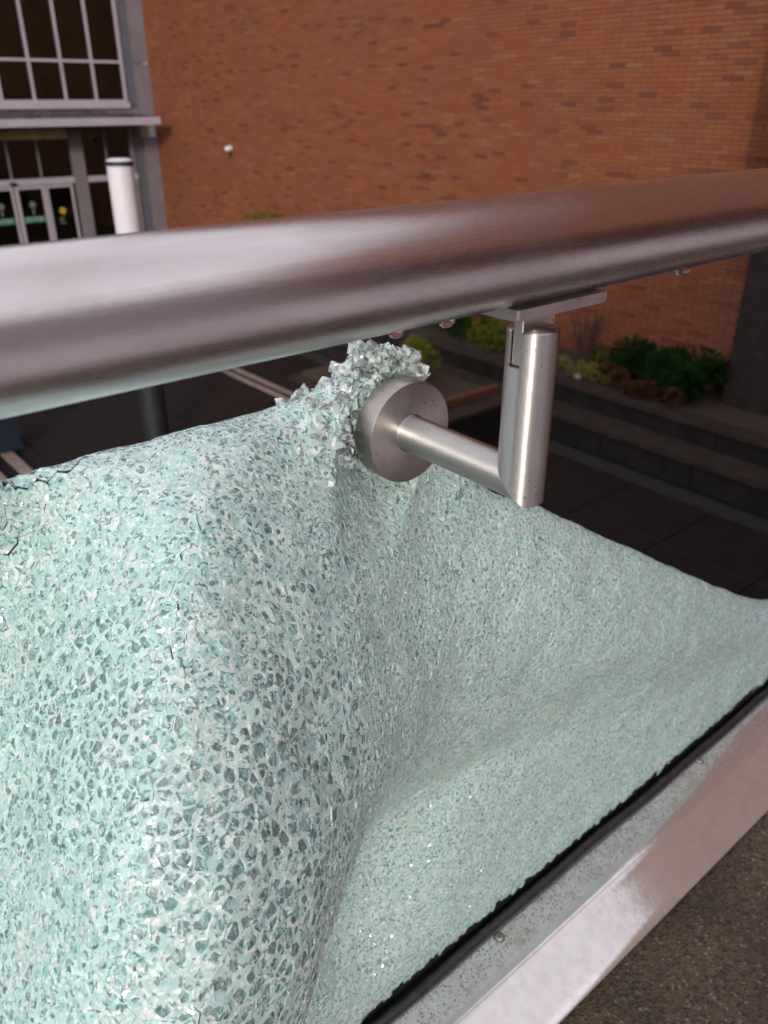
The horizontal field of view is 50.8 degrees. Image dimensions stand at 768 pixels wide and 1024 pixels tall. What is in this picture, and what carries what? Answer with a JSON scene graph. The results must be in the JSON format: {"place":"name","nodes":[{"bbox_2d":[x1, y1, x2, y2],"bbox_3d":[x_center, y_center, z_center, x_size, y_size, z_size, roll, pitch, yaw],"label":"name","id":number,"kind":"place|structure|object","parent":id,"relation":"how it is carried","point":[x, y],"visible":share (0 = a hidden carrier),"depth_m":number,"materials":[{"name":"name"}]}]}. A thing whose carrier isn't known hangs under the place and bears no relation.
{"place":"outdoors","nodes":[
{"label":"outdoors","id":0,"kind":"place"},
{"bbox_2d":[0,0,167,245],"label":"entrance building","id":1,"kind":"structure","parent":0,"point":[76,104],"depth_m":22.70,"materials":[{"name":"grey metal"}]},
{"bbox_2d":[0,187,22,245],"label":"door","id":2,"kind":"structure","parent":1,"relation":"in","point":[10,231],"depth_m":22.59,"materials":[{"name":"metal"}]},
{"bbox_2d":[13,185,53,242],"bbox_3d":[-9.941,-7.987,23.209,0.840,2.550,0.060,-21,34,-35],"label":"door","id":3,"kind":"structure","parent":1,"relation":"in","point":[31,201],"depth_m":22.95,"materials":[{"name":"metal"}]},
{"bbox_2d":[44,183,80,239],"bbox_3d":[-9.306,-8.231,23.684,0.780,2.550,0.060,-21,34,-35],"label":"door","id":4,"kind":"structure","parent":1,"relation":"in","point":[60,197],"depth_m":23.42,"materials":[{"name":"metal"}]},
{"bbox_2d":[0,115,767,599],"bbox_3d":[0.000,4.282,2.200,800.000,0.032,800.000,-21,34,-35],"label":"courtyard ground","id":5,"kind":"structure","parent":0,"point":[712,541],"depth_m":11.39,"materials":[{"name":"grey concrete"}]},
{"bbox_2d":[0,472,6,480],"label":"kerb strip","id":6,"kind":"object","parent":5,"relation":"on","point":[2,477],"depth_m":11.33,"materials":[{"name":"concrete"}]},
{"bbox_2d":[0,416,22,453],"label":"waste bin","id":7,"kind":"object","parent":5,"relation":"on","point":[10,439],"visible":0.58,"depth_m":12.05,"materials":[{"name":"blue plastic"}]},
{"bbox_2d":[0,451,33,473],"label":"kerb strip","id":8,"kind":"object","parent":5,"relation":"on","point":[15,462],"depth_m":11.80,"materials":[{"name":"concrete"}]},
{"bbox_2d":[105,158,168,441],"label":"white column","id":9,"kind":"structure","parent":5,"relation":"on","point":[151,399],"depth_m":10.76,"materials":[{"name":"paint"}]},
{"bbox_2d":[221,370,289,401],"bbox_3d":[-2.963,-2.674,15.645,0.075,0.046,13.000,-21,34,-35],"label":"kerb strip","id":10,"kind":"object","parent":5,"relation":"on","point":[254,384],"visible":0.29,"depth_m":14.99,"materials":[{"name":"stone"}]},
{"bbox_2d":[231,367,292,395],"bbox_3d":[-2.787,-2.741,15.776,0.075,0.046,13.000,-21,34,-35],"label":"kerb strip","id":11,"kind":"object","parent":5,"relation":"on","point":[266,382],"visible":0.29,"depth_m":15.20,"materials":[{"name":"concrete"}]},
{"bbox_2d":[288,361,501,441],"bbox_3d":[0.237,-1.849,13.355,2.120,0.680,3.310,-21,34,-35],"label":"brick edged planter","id":12,"kind":"object","parent":5,"relation":"on","point":[474,411],"visible":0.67,"depth_m":12.66,"materials":[{"name":"brick"}]},
{"bbox_2d":[141,0,767,386],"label":"brick building","id":13,"kind":"structure","parent":5,"relation":"on","point":[304,107],"depth_m":15.00,"materials":[{"name":"orange brick"}]},
{"bbox_2d":[225,145,232,156],"bbox_3d":[-4.126,-9.558,21.415,0.208,0.285,0.172,-21,34,-35],"label":"wall light","id":14,"kind":"object","parent":13,"relation":"attached to","point":[229,148],"visible":1,"depth_m":21.36,"materials":[{"name":"white paint"}]},
{"bbox_2d":[313,320,767,517],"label":"terraced planter","id":15,"kind":"object","parent":5,"relation":"on","point":[708,443],"visible":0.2,"depth_m":11.84,"materials":[{"name":"concrete"}]},
{"bbox_2d":[239,207,289,220],"bbox_3d":[-2.467,-6.490,19.809,1.635,1.734,2.741,-21,34,-35],"label":"shrub","id":16,"kind":"object","parent":15,"relation":"on","point":[274,215],"visible":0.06,"depth_m":19.88,"materials":[{"name":"green plant"}]},
{"bbox_2d":[345,334,442,371],"bbox_3d":[0.363,-2.382,12.936,1.672,0.829,1.458,-21,34,-35],"label":"olive shrub","id":17,"kind":"object","parent":15,"relation":"on","point":[417,345],"visible":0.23,"depth_m":13.10,"materials":[{"name":"green plant"}]},
{"bbox_2d":[436,314,490,339],"bbox_3d":[1.265,-4.000,15.752,1.203,1.021,2.058,-9,28,-16],"label":"green bush","id":18,"kind":"object","parent":15,"relation":"on","point":[467,323],"visible":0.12,"depth_m":15.18,"materials":[{"name":"green plant"}]},
{"bbox_2d":[466,317,513,352],"bbox_3d":[2.139,-3.232,14.861,1.212,0.555,1.530,-21,34,-35],"label":"olive growth","id":19,"kind":"object","parent":15,"relation":"on","point":[496,339],"visible":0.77,"depth_m":14.67,"materials":[{"name":"green plant"}]},
{"bbox_2d":[557,355,571,367],"bbox_3d":[2.776,-2.695,14.012,0.641,0.305,1.208,-21,34,-35],"label":"ground cover mound","id":20,"kind":"object","parent":15,"relation":"on","point":[564,359],"visible":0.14,"depth_m":13.67,"materials":[{"name":"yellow plant"}]},
{"bbox_2d":[564,307,610,364],"bbox_3d":[3.434,-2.992,13.696,0.538,1.058,1.000,-21,34,-35],"label":"bare shrub","id":21,"kind":"object","parent":15,"relation":"on","point":[592,340],"visible":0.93,"depth_m":13.72,"materials":[{"name":"brown plant"}]},
{"bbox_2d":[565,359,619,384],"bbox_3d":[3.426,-2.302,13.261,0.627,0.302,0.970,-21,34,-35],"label":"ground cover mound","id":22,"kind":"object","parent":15,"relation":"on","point":[585,370],"visible":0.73,"depth_m":13.17,"materials":[{"name":"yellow plant"}]},
{"bbox_2d":[592,360,629,386],"bbox_3d":[3.628,-2.230,12.945,0.502,0.432,0.634,-21,34,-35],"label":"dry shrub","id":23,"kind":"object","parent":15,"relation":"on","point":[607,367],"visible":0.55,"depth_m":12.93,"materials":[{"name":"brown plant"}]},
{"bbox_2d":[584,342,643,378],"bbox_3d":[3.882,-2.542,13.554,0.651,0.474,1.388,-21,34,-35],"label":"olive growth","id":24,"kind":"object","parent":15,"relation":"on","point":[598,354],"visible":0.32,"depth_m":13.70,"materials":[{"name":"green plant"}]},
{"bbox_2d":[608,366,689,404],"bbox_3d":[4.005,-1.875,12.312,0.706,0.451,1.405,-21,34,-35],"label":"dry shrub","id":25,"kind":"object","parent":15,"relation":"on","point":[631,387],"visible":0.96,"depth_m":12.18,"materials":[{"name":"brown plant"}]},
{"bbox_2d":[604,333,733,404],"bbox_3d":[4.428,-2.257,12.646,1.320,0.902,2.208,-21,34,-35],"label":"green bush","id":26,"kind":"object","parent":15,"relation":"on","point":[636,357],"visible":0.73,"depth_m":12.35,"materials":[{"name":"green plant"}]},
{"bbox_2d":[639,349,713,400],"bbox_3d":[4.439,-2.054,12.236,1.115,0.667,1.129,-21,34,-35],"label":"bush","id":27,"kind":"object","parent":15,"relation":"on","point":[664,376],"visible":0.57,"depth_m":12.05,"materials":[{"name":"green plant"}]},
{"bbox_2d":[721,251,767,416],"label":"wall pier","id":28,"kind":"structure","parent":5,"relation":"on","point":[746,388],"depth_m":11.59,"materials":[{"name":"paint"}]},
{"bbox_2d":[573,373,581,379],"bbox_3d":[3.158,-2.200,13.183,0.133,0.141,0.139,-21,34,-35],"label":"stone","id":29,"kind":"object","parent":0,"point":[578,375],"visible":0.75,"depth_m":13.13,"materials":[{"name":"grey stone"}]},
{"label":"walkway floor","id":30,"kind":"structure","parent":0,"visible":0},
{"bbox_2d":[560,811,767,1023],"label":"concrete ledge","id":31,"kind":"object","parent":30,"relation":"on","point":[697,953],"visible":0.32,"depth_m":0.90,"materials":[{"name":"grey concrete"}]},
{"bbox_2d":[361,677,767,1023],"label":"glazing channel","id":32,"kind":"object","parent":31,"relation":"on","point":[561,936],"visible":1,"depth_m":0.94,"materials":[{"name":"metal"}]},
{"bbox_2d":[0,339,767,1023],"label":"shattered glass panel","id":33,"kind":"object","parent":32,"relation":"in","point":[306,717],"visible":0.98,"depth_m":0.43,"materials":[{"name":"glass"}]},
{"bbox_2d":[355,288,606,507],"bbox_3d":[0.048,-0.066,0.474,0.073,0.136,0.127,-21,34,-35],"label":"handrail bracket","id":34,"kind":"object","parent":33,"relation":"attached to","point":[403,432],"visible":0.98,"depth_m":0.45,"materials":[{"name":"metal"}]},
{"bbox_2d":[0,168,767,418],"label":"handrail","id":35,"kind":"object","parent":34,"relation":"on","point":[86,318],"visible":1,"depth_m":0.30,"materials":[{"name":"metal"}]},
{"bbox_2d":[388,331,403,337],"bbox_3d":[0.005,-0.077,0.351,0.008,0.004,0.005,-21,34,-35],"label":"water drop","id":36,"kind":"object","parent":35,"relation":"attached to","point":[396,334],"visible":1,"depth_m":0.35,"materials":[{"name":"clear liquid"}]},
{"bbox_2d":[439,319,454,327],"bbox_3d":[0.029,-0.086,0.369,0.009,0.004,0.006,-21,34,-35],"label":"water drop","id":37,"kind":"object","parent":35,"relation":"attached to","point":[447,324],"visible":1,"depth_m":0.37,"materials":[{"name":"clear liquid"}]},
{"bbox_2d":[674,268,690,276],"bbox_3d":[0.177,-0.143,0.480,0.013,0.006,0.008,-21,34,-35],"label":"water drop","id":38,"kind":"object","parent":35,"relation":"attached to","point":[683,272],"visible":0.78,"depth_m":0.48,"materials":[{"name":"clear liquid"}]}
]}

